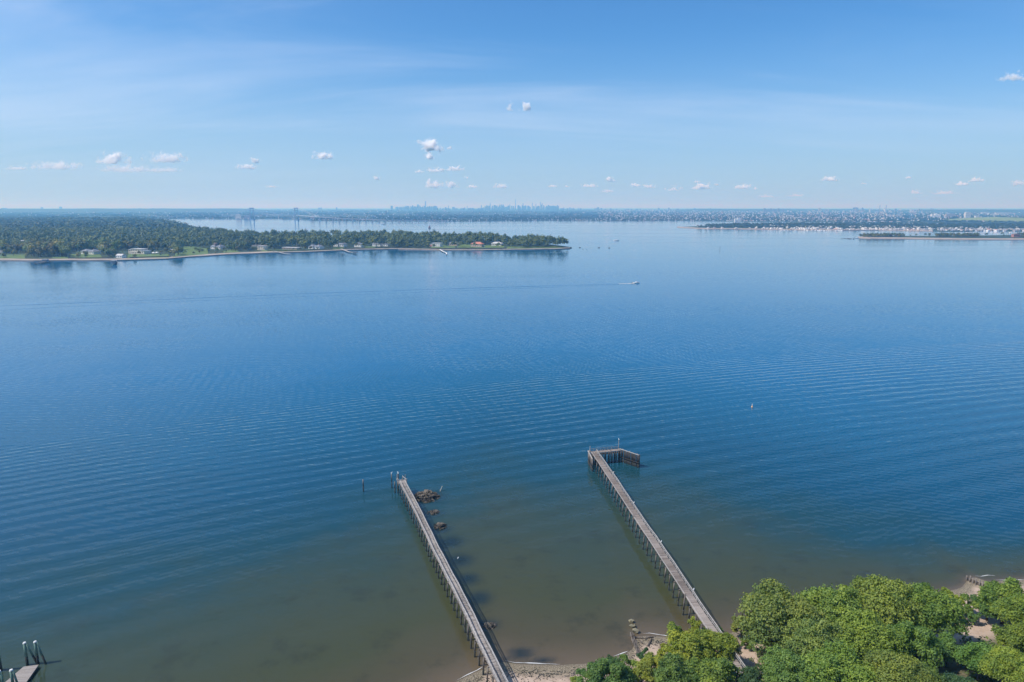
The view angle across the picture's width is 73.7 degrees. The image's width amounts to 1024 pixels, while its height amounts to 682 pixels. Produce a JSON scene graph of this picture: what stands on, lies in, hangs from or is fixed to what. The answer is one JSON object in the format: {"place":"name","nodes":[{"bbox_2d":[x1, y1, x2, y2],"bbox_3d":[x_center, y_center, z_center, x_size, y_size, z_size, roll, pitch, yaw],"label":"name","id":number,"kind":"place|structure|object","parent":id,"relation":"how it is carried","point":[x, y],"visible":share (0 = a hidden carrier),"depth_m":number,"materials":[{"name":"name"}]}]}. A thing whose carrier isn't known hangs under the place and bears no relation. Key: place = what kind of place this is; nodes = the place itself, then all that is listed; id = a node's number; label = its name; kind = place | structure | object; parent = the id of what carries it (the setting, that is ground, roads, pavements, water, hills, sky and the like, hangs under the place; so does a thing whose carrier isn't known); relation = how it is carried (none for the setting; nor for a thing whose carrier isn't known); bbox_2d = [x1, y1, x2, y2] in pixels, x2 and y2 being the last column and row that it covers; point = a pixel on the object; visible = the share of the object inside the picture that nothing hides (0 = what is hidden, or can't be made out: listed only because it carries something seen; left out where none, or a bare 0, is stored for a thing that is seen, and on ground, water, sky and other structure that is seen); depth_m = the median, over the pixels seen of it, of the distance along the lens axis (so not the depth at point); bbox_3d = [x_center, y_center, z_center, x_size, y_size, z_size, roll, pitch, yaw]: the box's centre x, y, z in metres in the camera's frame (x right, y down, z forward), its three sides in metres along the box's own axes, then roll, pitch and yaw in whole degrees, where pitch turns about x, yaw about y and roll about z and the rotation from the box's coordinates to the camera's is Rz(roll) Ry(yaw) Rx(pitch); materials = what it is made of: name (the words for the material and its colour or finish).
{"place":"outdoors","nodes":[
{"label":"outdoors","id":0,"kind":"place"},
{"bbox_2d":[0,255,24,257],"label":"lawn","id":1,"kind":"structure","parent":0,"point":[15,256],"depth_m":1256.49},
{"bbox_2d":[70,254,100,257],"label":"lawn","id":2,"kind":"structure","parent":0,"point":[89,255],"depth_m":1282.72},
{"bbox_2d":[0,251,272,260],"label":"beach","id":3,"kind":"structure","parent":0,"point":[127,259],"depth_m":1207.67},
{"bbox_2d":[0,208,276,212],"bbox_3d":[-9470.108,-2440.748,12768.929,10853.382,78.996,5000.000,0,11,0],"label":"hills","id":4,"kind":"structure","parent":0,"point":[102,210],"depth_m":11495.86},
{"bbox_2d":[127,254,168,257],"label":"lawn","id":5,"kind":"structure","parent":0,"point":[140,255],"depth_m":1282.72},
{"bbox_2d":[173,246,207,256],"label":"lawn","id":6,"kind":"structure","parent":0,"point":[189,249],"depth_m":1356.67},
{"bbox_2d":[431,245,454,247],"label":"lawn","id":7,"kind":"structure","parent":0,"point":[445,246],"depth_m":1539.88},
{"bbox_2d":[457,244,482,247],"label":"lawn","id":8,"kind":"structure","parent":0,"point":[464,246],"depth_m":1579.46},
{"bbox_2d":[484,245,504,247],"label":"lawn","id":9,"kind":"structure","parent":0,"point":[489,246],"depth_m":1579.46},
{"bbox_2d":[0,219,1023,681],"bbox_3d":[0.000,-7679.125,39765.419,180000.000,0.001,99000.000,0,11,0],"label":"water","id":10,"kind":"structure","parent":0,"point":[188,493],"depth_m":269.95,"materials":[{"name":"liquid"}]},
{"bbox_2d":[9,669,17,681],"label":"pile dolphin","id":11,"kind":"object","parent":10,"relation":"in","point":[12,675],"visible":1,"depth_m":127.52},
{"bbox_2d":[6,665,38,681],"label":"floating dock","id":12,"kind":"object","parent":10,"relation":"on","point":[25,674],"visible":0.88,"depth_m":133.44,"materials":[{"name":"grey wood"}]},
{"bbox_2d":[23,642,35,665],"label":"pile dolphin","id":13,"kind":"object","parent":10,"relation":"in","point":[25,644],"visible":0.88,"depth_m":136.32},
{"bbox_2d":[33,640,46,664],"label":"pile dolphin","id":14,"kind":"object","parent":10,"relation":"in","point":[36,644],"visible":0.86,"depth_m":136.63},
{"bbox_2d":[4,234,571,258],"bbox_3d":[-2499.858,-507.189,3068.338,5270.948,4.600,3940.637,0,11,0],"label":"peninsula","id":15,"kind":"object","parent":10,"relation":"in","point":[210,251],"visible":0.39,"depth_m":1503.26},
{"bbox_2d":[34,246,45,256],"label":"waterfront tree","id":16,"kind":"object","parent":15,"relation":"on","point":[39,250],"visible":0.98,"depth_m":1241.21,"materials":[{"name":"green plant"}]},
{"bbox_2d":[44,242,58,254],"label":"waterfront tree","id":17,"kind":"object","parent":15,"relation":"on","point":[51,247],"visible":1,"depth_m":1243.02,"materials":[{"name":"green plant"}]},
{"bbox_2d":[60,246,70,256],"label":"waterfront tree","id":18,"kind":"object","parent":15,"relation":"on","point":[65,250],"visible":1,"depth_m":1234.17,"materials":[{"name":"green plant"}]},
{"bbox_2d":[77,238,88,249],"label":"waterfront tree","id":19,"kind":"object","parent":15,"relation":"on","point":[82,243],"visible":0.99,"depth_m":1393.60,"materials":[{"name":"green plant"}]},
{"bbox_2d":[81,248,100,253],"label":"shore house","id":20,"kind":"structure","parent":15,"relation":"on","point":[93,251],"depth_m":1320.47,"materials":[{"name":"white paint"}]},
{"bbox_2d":[102,241,113,249],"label":"waterfront tree","id":21,"kind":"object","parent":15,"relation":"on","point":[107,245],"visible":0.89,"depth_m":1289.81,"materials":[{"name":"green plant"}]},
{"bbox_2d":[116,254,125,257],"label":"shore house","id":22,"kind":"structure","parent":15,"relation":"on","point":[120,255],"depth_m":1221.68,"materials":[{"name":"white paint"}]},
{"bbox_2d":[128,248,150,253],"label":"shore house","id":23,"kind":"structure","parent":15,"relation":"on","point":[136,250],"depth_m":1327.53,"materials":[{"name":"white glass"}]},
{"bbox_2d":[136,241,146,246],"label":"waterfront tree","id":24,"kind":"object","parent":15,"relation":"on","point":[139,243],"visible":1,"depth_m":1452.65,"materials":[{"name":"green plant"}]},
{"bbox_2d":[211,243,224,248],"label":"shore house","id":25,"kind":"structure","parent":15,"relation":"on","point":[217,246],"depth_m":1483.08,"materials":[{"name":"white paint"}]},
{"bbox_2d":[257,246,267,249],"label":"shore house","id":26,"kind":"structure","parent":15,"relation":"on","point":[262,248],"depth_m":1448.87,"materials":[{"name":"beige glass"}]},
{"bbox_2d":[0,226,568,246],"bbox_3d":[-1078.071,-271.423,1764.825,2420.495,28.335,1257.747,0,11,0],"label":"point woodland","id":27,"kind":"object","parent":15,"relation":"on","point":[203,235],"visible":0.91,"depth_m":1719.84,"materials":[{"name":"plant"}]},
{"bbox_2d":[282,247,301,249],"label":"shore house","id":28,"kind":"structure","parent":15,"relation":"on","point":[297,248],"depth_m":1467.38,"materials":[{"name":"white glass"}]},
{"bbox_2d":[308,244,323,248],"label":"shore house","id":29,"kind":"structure","parent":15,"relation":"on","point":[318,246],"depth_m":1492.80,"materials":[{"name":"white paint"}]},
{"bbox_2d":[333,242,346,246],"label":"shore house","id":30,"kind":"structure","parent":15,"relation":"on","point":[343,244],"depth_m":1578.70,"materials":[{"name":"white paint"}]},
{"bbox_2d":[310,247,392,249],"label":"seawall","id":31,"kind":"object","parent":15,"relation":"on","point":[349,248],"visible":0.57,"depth_m":1492.31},
{"bbox_2d":[273,247,569,252],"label":"foreshore","id":32,"kind":"structure","parent":15,"relation":"attached to","point":[423,249],"depth_m":1467.05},
{"bbox_2d":[429,243,442,246],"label":"shore house","id":33,"kind":"structure","parent":15,"relation":"on","point":[439,244],"depth_m":1574.07,"materials":[{"name":"white paint"}]},
{"bbox_2d":[431,248,505,248],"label":"seawall","id":34,"kind":"object","parent":15,"relation":"on","point":[468,248],"visible":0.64,"depth_m":1494.15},
{"bbox_2d":[471,241,483,246],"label":"shore house","id":35,"kind":"structure","parent":15,"relation":"on","point":[480,244],"depth_m":1566.50,"materials":[{"name":"ceramic"}]},
{"bbox_2d":[219,208,441,221],"bbox_3d":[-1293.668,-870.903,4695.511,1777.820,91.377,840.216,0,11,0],"label":"suspension bridge","id":36,"kind":"structure","parent":10,"relation":"on","point":[323,217],"depth_m":4662.86,"materials":[{"name":"paint"}]},
{"bbox_2d":[413,489,439,502],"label":"rock pile","id":37,"kind":"object","parent":10,"relation":"in","point":[425,493],"visible":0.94,"depth_m":214.91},
{"bbox_2d":[427,509,439,514],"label":"rock pile","id":38,"kind":"object","parent":10,"relation":"in","point":[435,511],"visible":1,"depth_m":204.96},
{"bbox_2d":[433,522,446,529],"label":"rock pile","id":39,"kind":"object","parent":10,"relation":"in","point":[438,525],"visible":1,"depth_m":195.62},
{"bbox_2d":[396,475,507,681],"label":"wooden pier","id":40,"kind":"structure","parent":10,"relation":"in","point":[493,666],"depth_m":156.88,"materials":[{"name":"grey wood"}]},
{"bbox_2d":[482,622,496,629],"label":"rock pile","id":41,"kind":"object","parent":10,"relation":"in","point":[488,625],"visible":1,"depth_m":149.29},
{"bbox_2d":[588,440,744,672],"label":"wooden pier","id":42,"kind":"structure","parent":10,"relation":"in","point":[687,593],"depth_m":184.11,"materials":[{"name":"grey wood"}]},
{"bbox_2d":[0,208,1023,222],"bbox_3d":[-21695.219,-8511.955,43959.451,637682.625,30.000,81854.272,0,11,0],"label":"shore","id":43,"kind":"structure","parent":0,"point":[451,211],"depth_m":8239.12,"materials":[{"name":"plant"}]},
{"bbox_2d":[0,216,200,228],"bbox_3d":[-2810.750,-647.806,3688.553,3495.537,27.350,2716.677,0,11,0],"label":"distant forest","id":44,"kind":"object","parent":43,"relation":"on","point":[55,222],"visible":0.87,"depth_m":3123.00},
{"bbox_2d":[0,209,1023,222],"bbox_3d":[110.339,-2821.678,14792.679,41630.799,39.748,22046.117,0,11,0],"label":"shore woodland","id":45,"kind":"object","parent":43,"relation":"on","point":[421,216],"visible":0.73,"depth_m":6667.71,"materials":[{"name":"green plant"}]},
{"bbox_2d":[4,208,1022,221],"bbox_3d":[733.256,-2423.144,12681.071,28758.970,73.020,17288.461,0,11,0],"label":"distant town","id":46,"kind":"object","parent":43,"relation":"on","point":[743,215],"visible":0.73,"depth_m":7062.96,"materials":[{"name":"white paint"}]},
{"bbox_2d":[0,0,1023,207],"label":"sky","id":47,"kind":"structure","parent":0,"point":[104,103],"materials":[{"name":"blue"}]},
{"bbox_2d":[506,246,562,248],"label":"lawn","id":48,"kind":"structure","parent":0,"point":[537,247],"depth_m":1539.88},
{"bbox_2d":[457,578,1023,681],"bbox_3d":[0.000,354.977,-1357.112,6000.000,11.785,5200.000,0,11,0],"label":"ground","id":49,"kind":"structure","parent":0,"point":[982,626],"depth_m":137.01,"materials":[{"name":"sand"}]},
{"bbox_2d":[459,636,667,681],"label":"wrack line","id":50,"kind":"object","parent":49,"relation":"on","point":[543,674],"visible":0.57,"depth_m":134.15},
{"bbox_2d":[570,676,579,681],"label":"broadleaf tree","id":51,"kind":"object","parent":49,"relation":"on","point":[573,678],"visible":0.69,"depth_m":129.35,"materials":[{"name":"green plant"}]},
{"bbox_2d":[575,668,590,681],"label":"broadleaf tree","id":52,"kind":"object","parent":49,"relation":"on","point":[580,672],"visible":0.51,"depth_m":128.26,"materials":[{"name":"green plant"}]},
{"bbox_2d":[583,656,635,681],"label":"broadleaf tree","id":53,"kind":"object","parent":49,"relation":"on","point":[616,669],"visible":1,"depth_m":124.29,"materials":[{"name":"green plant"}]},
{"bbox_2d":[619,653,636,671],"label":"broadleaf tree","id":54,"kind":"object","parent":49,"relation":"on","point":[630,662],"visible":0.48,"depth_m":132.33,"materials":[{"name":"green plant"}]},
{"bbox_2d":[630,632,640,653],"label":"timber groyne","id":55,"kind":"object","parent":49,"relation":"on","point":[634,642],"visible":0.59,"depth_m":142.46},
{"bbox_2d":[632,665,649,681],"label":"broadleaf tree","id":56,"kind":"object","parent":49,"relation":"on","point":[641,672],"visible":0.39,"depth_m":129.29,"materials":[{"name":"green plant"}]},
{"bbox_2d":[636,647,648,658],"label":"broadleaf tree","id":57,"kind":"object","parent":49,"relation":"on","point":[641,654],"visible":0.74,"depth_m":136.81,"materials":[{"name":"green plant"}]},
{"bbox_2d":[635,651,664,681],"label":"broadleaf tree","id":58,"kind":"object","parent":49,"relation":"on","point":[648,661],"visible":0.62,"depth_m":128.70,"materials":[{"name":"green plant"}]},
{"bbox_2d":[655,643,666,655],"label":"broadleaf tree","id":59,"kind":"object","parent":49,"relation":"on","point":[660,650],"visible":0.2,"depth_m":135.87,"materials":[{"name":"green plant"}]},
{"bbox_2d":[667,621,682,633],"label":"broadleaf tree","id":60,"kind":"object","parent":49,"relation":"on","point":[674,626],"visible":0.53,"depth_m":144.24,"materials":[{"name":"green plant"}]},
{"bbox_2d":[652,652,700,681],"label":"broadleaf tree","id":61,"kind":"object","parent":49,"relation":"on","point":[669,669],"visible":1,"depth_m":120.76,"materials":[{"name":"green plant"}]},
{"bbox_2d":[661,627,714,664],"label":"broadleaf tree","id":62,"kind":"object","parent":49,"relation":"on","point":[685,643],"visible":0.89,"depth_m":130.55,"materials":[{"name":"green plant"}]},
{"bbox_2d":[679,651,702,666],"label":"broadleaf tree","id":63,"kind":"object","parent":49,"relation":"on","point":[680,655],"visible":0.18,"depth_m":128.69,"materials":[{"name":"green plant"}]},
{"bbox_2d":[687,616,702,632],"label":"broadleaf tree","id":64,"kind":"object","parent":49,"relation":"on","point":[695,623],"visible":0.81,"depth_m":146.03,"materials":[{"name":"green plant"}]},
{"bbox_2d":[683,656,740,681],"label":"broadleaf tree","id":65,"kind":"object","parent":49,"relation":"on","point":[705,670],"visible":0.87,"depth_m":121.44,"materials":[{"name":"green plant"}]},
{"bbox_2d":[699,627,742,660],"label":"broadleaf tree","id":66,"kind":"object","parent":49,"relation":"on","point":[724,643],"visible":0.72,"depth_m":132.44,"materials":[{"name":"green plant"}]},
{"bbox_2d":[730,615,748,638],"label":"broadleaf tree","id":67,"kind":"object","parent":49,"relation":"on","point":[734,627],"visible":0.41,"depth_m":144.27,"materials":[{"name":"green plant"}]},
{"bbox_2d":[740,638,753,648],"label":"broadleaf tree","id":68,"kind":"object","parent":49,"relation":"on","point":[745,641],"visible":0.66,"depth_m":140.97,"materials":[{"name":"green plant"}]},
{"bbox_2d":[734,666,764,681],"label":"broadleaf tree","id":69,"kind":"object","parent":49,"relation":"on","point":[749,674],"visible":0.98,"depth_m":121.57,"materials":[{"name":"green plant"}]},
{"bbox_2d":[749,646,768,673],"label":"broadleaf tree","id":70,"kind":"object","parent":49,"relation":"on","point":[761,655],"visible":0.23,"depth_m":132.42,"materials":[{"name":"green plant"}]},
{"bbox_2d":[753,663,765,678],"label":"broadleaf tree","id":71,"kind":"object","parent":49,"relation":"on","point":[756,668],"visible":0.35,"depth_m":128.93,"materials":[{"name":"green plant"}]},
{"bbox_2d":[734,577,831,654],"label":"broadleaf tree","id":72,"kind":"object","parent":49,"relation":"on","point":[763,603],"visible":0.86,"depth_m":132.09,"materials":[{"name":"green plant"}]},
{"bbox_2d":[758,643,824,681],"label":"broadleaf tree","id":73,"kind":"object","parent":49,"relation":"on","point":[782,665],"visible":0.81,"depth_m":119.09,"materials":[{"name":"green plant"}]},
{"bbox_2d":[776,615,844,658],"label":"broadleaf tree","id":74,"kind":"object","parent":49,"relation":"on","point":[819,632],"visible":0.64,"depth_m":126.33,"materials":[{"name":"green plant"}]},
{"bbox_2d":[792,583,866,625],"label":"broadleaf tree","id":75,"kind":"object","parent":49,"relation":"on","point":[830,603],"visible":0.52,"depth_m":136.86,"materials":[{"name":"green plant"}]},
{"bbox_2d":[649,619,1020,681],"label":"undergrowth","id":76,"kind":"object","parent":49,"relation":"on","point":[962,666],"visible":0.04,"depth_m":130.58,"materials":[{"name":"green plant"}]},
{"bbox_2d":[798,638,881,681],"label":"broadleaf tree","id":77,"kind":"object","parent":49,"relation":"on","point":[834,663],"visible":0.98,"depth_m":115.45,"materials":[{"name":"green plant"}]},
{"bbox_2d":[834,608,915,660],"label":"broadleaf tree","id":78,"kind":"object","parent":49,"relation":"on","point":[866,630],"visible":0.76,"depth_m":124.94,"materials":[{"name":"green plant"}]},
{"bbox_2d":[849,573,934,628],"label":"broadleaf tree","id":79,"kind":"object","parent":49,"relation":"on","point":[886,599],"visible":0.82,"depth_m":137.15,"materials":[{"name":"green plant"}]},
{"bbox_2d":[862,649,940,681],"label":"broadleaf tree","id":80,"kind":"object","parent":49,"relation":"on","point":[889,666],"visible":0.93,"depth_m":113.83,"materials":[{"name":"green plant"}]},
{"bbox_2d":[888,619,945,668],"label":"broadleaf tree","id":81,"kind":"object","parent":49,"relation":"on","point":[924,639],"visible":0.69,"depth_m":125.56,"materials":[{"name":"green plant"}]},
{"bbox_2d":[914,658,941,681],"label":"broadleaf tree","id":82,"kind":"object","parent":49,"relation":"on","point":[935,671],"visible":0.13,"depth_m":116.39,"materials":[{"name":"green plant"}]},
{"bbox_2d":[905,582,974,635],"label":"broadleaf tree","id":83,"kind":"object","parent":49,"relation":"on","point":[945,609],"visible":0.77,"depth_m":136.04,"materials":[{"name":"green plant"}]},
{"bbox_2d":[939,587,952,594],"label":"broadleaf tree","id":84,"kind":"object","parent":49,"relation":"on","point":[947,590],"visible":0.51,"depth_m":158.45,"materials":[{"name":"green plant"}]},
{"bbox_2d":[935,632,962,666],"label":"broadleaf tree","id":85,"kind":"object","parent":49,"relation":"on","point":[947,643],"visible":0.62,"depth_m":129.44,"materials":[{"name":"green plant"}]},
{"bbox_2d":[947,593,965,605],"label":"broadleaf tree","id":86,"kind":"object","parent":49,"relation":"on","point":[957,597],"visible":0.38,"depth_m":153.65,"materials":[{"name":"green plant"}]},
{"bbox_2d":[940,671,974,681],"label":"broadleaf tree","id":87,"kind":"object","parent":49,"relation":"on","point":[948,677],"visible":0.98,"depth_m":114.38,"materials":[{"name":"green plant"}]},
{"bbox_2d":[959,593,979,616],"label":"broadleaf tree","id":88,"kind":"object","parent":49,"relation":"on","point":[967,606],"visible":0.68,"depth_m":151.20,"materials":[{"name":"green plant"}]},
{"bbox_2d":[953,639,994,680],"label":"broadleaf tree","id":89,"kind":"object","parent":49,"relation":"on","point":[972,651],"visible":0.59,"depth_m":123.12,"materials":[{"name":"green plant"}]},
{"bbox_2d":[967,611,980,622],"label":"broadleaf tree","id":90,"kind":"object","parent":49,"relation":"on","point":[974,617],"visible":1,"depth_m":148.37,"materials":[{"name":"green plant"}]},
{"bbox_2d":[966,575,984,585],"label":"timber groyne","id":91,"kind":"object","parent":49,"relation":"on","point":[969,579],"visible":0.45,"depth_m":165.69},
{"bbox_2d":[970,594,1001,620],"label":"broadleaf tree","id":92,"kind":"object","parent":49,"relation":"on","point":[985,612],"visible":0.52,"depth_m":148.27,"materials":[{"name":"green plant"}]},
{"bbox_2d":[974,576,1023,624],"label":"broadleaf tree","id":93,"kind":"object","parent":49,"relation":"on","point":[994,591],"visible":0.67,"depth_m":147.90,"materials":[{"name":"green plant"}]},
{"bbox_2d":[976,644,1023,681],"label":"broadleaf tree","id":94,"kind":"object","parent":49,"relation":"on","point":[998,661],"visible":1,"depth_m":117.57,"materials":[{"name":"green plant"}]},
{"bbox_2d":[989,592,1023,624],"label":"broadleaf tree","id":95,"kind":"object","parent":49,"relation":"on","point":[1011,609],"visible":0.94,"depth_m":139.20,"materials":[{"name":"green plant"}]},
{"bbox_2d":[991,622,1023,654],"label":"broadleaf tree","id":96,"kind":"object","parent":49,"relation":"on","point":[1010,635],"visible":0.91,"depth_m":130.01,"materials":[{"name":"green plant"}]},
{"bbox_2d":[673,209,893,211],"bbox_3d":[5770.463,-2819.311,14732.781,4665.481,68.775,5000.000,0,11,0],"label":"hills","id":97,"kind":"structure","parent":0,"point":[794,210],"depth_m":13748.23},
{"bbox_2d":[677,226,932,230],"bbox_3d":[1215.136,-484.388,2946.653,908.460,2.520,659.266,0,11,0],"label":"island beach","id":98,"kind":"structure","parent":0,"point":[793,229],"depth_m":2809.75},
{"bbox_2d":[690,224,1021,230],"bbox_3d":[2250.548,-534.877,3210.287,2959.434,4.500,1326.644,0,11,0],"label":"town island","id":99,"kind":"structure","parent":0,"point":[862,225],"depth_m":3092.78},
{"bbox_2d":[697,224,1020,229],"bbox_3d":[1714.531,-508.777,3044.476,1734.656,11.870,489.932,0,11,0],"label":"island town","id":100,"kind":"object","parent":99,"relation":"on","point":[812,227],"visible":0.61,"depth_m":2871.49,"materials":[{"name":"white paint"}]},
{"bbox_2d":[697,222,1023,228],"bbox_3d":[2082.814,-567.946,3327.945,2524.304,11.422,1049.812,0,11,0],"label":"island town trees","id":101,"kind":"object","parent":99,"relation":"on","point":[895,225],"visible":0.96,"depth_m":3222.84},
{"bbox_2d":[858,236,1023,239],"bbox_3d":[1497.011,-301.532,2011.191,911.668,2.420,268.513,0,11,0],"label":"spit beach","id":102,"kind":"structure","parent":0,"point":[943,238],"depth_m":1993.74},
{"bbox_2d":[862,235,1023,237],"bbox_3d":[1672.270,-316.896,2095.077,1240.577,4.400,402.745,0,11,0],"label":"spit island","id":103,"kind":"structure","parent":0,"point":[995,236],"depth_m":2132.17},
{"bbox_2d":[866,232,1023,234],"bbox_3d":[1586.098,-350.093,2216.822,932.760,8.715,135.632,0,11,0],"label":"narrow island woodland","id":104,"kind":"object","parent":103,"relation":"on","point":[954,233],"visible":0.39,"depth_m":2170.85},
{"bbox_2d":[871,209,1023,212],"bbox_3d":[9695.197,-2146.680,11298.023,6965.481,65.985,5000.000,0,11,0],"label":"hills","id":105,"kind":"structure","parent":0,"point":[988,210],"depth_m":10510.85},
{"bbox_2d":[964,212,970,217],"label":"apartment block","id":106,"kind":"structure","parent":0,"point":[967,214],"depth_m":5638.25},
{"bbox_2d":[946,217,1023,221],"bbox_3d":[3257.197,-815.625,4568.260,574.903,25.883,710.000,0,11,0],"label":"grassy hill","id":107,"kind":"structure","parent":0,"point":[991,219],"depth_m":4434.66,"materials":[{"name":"green plant"}]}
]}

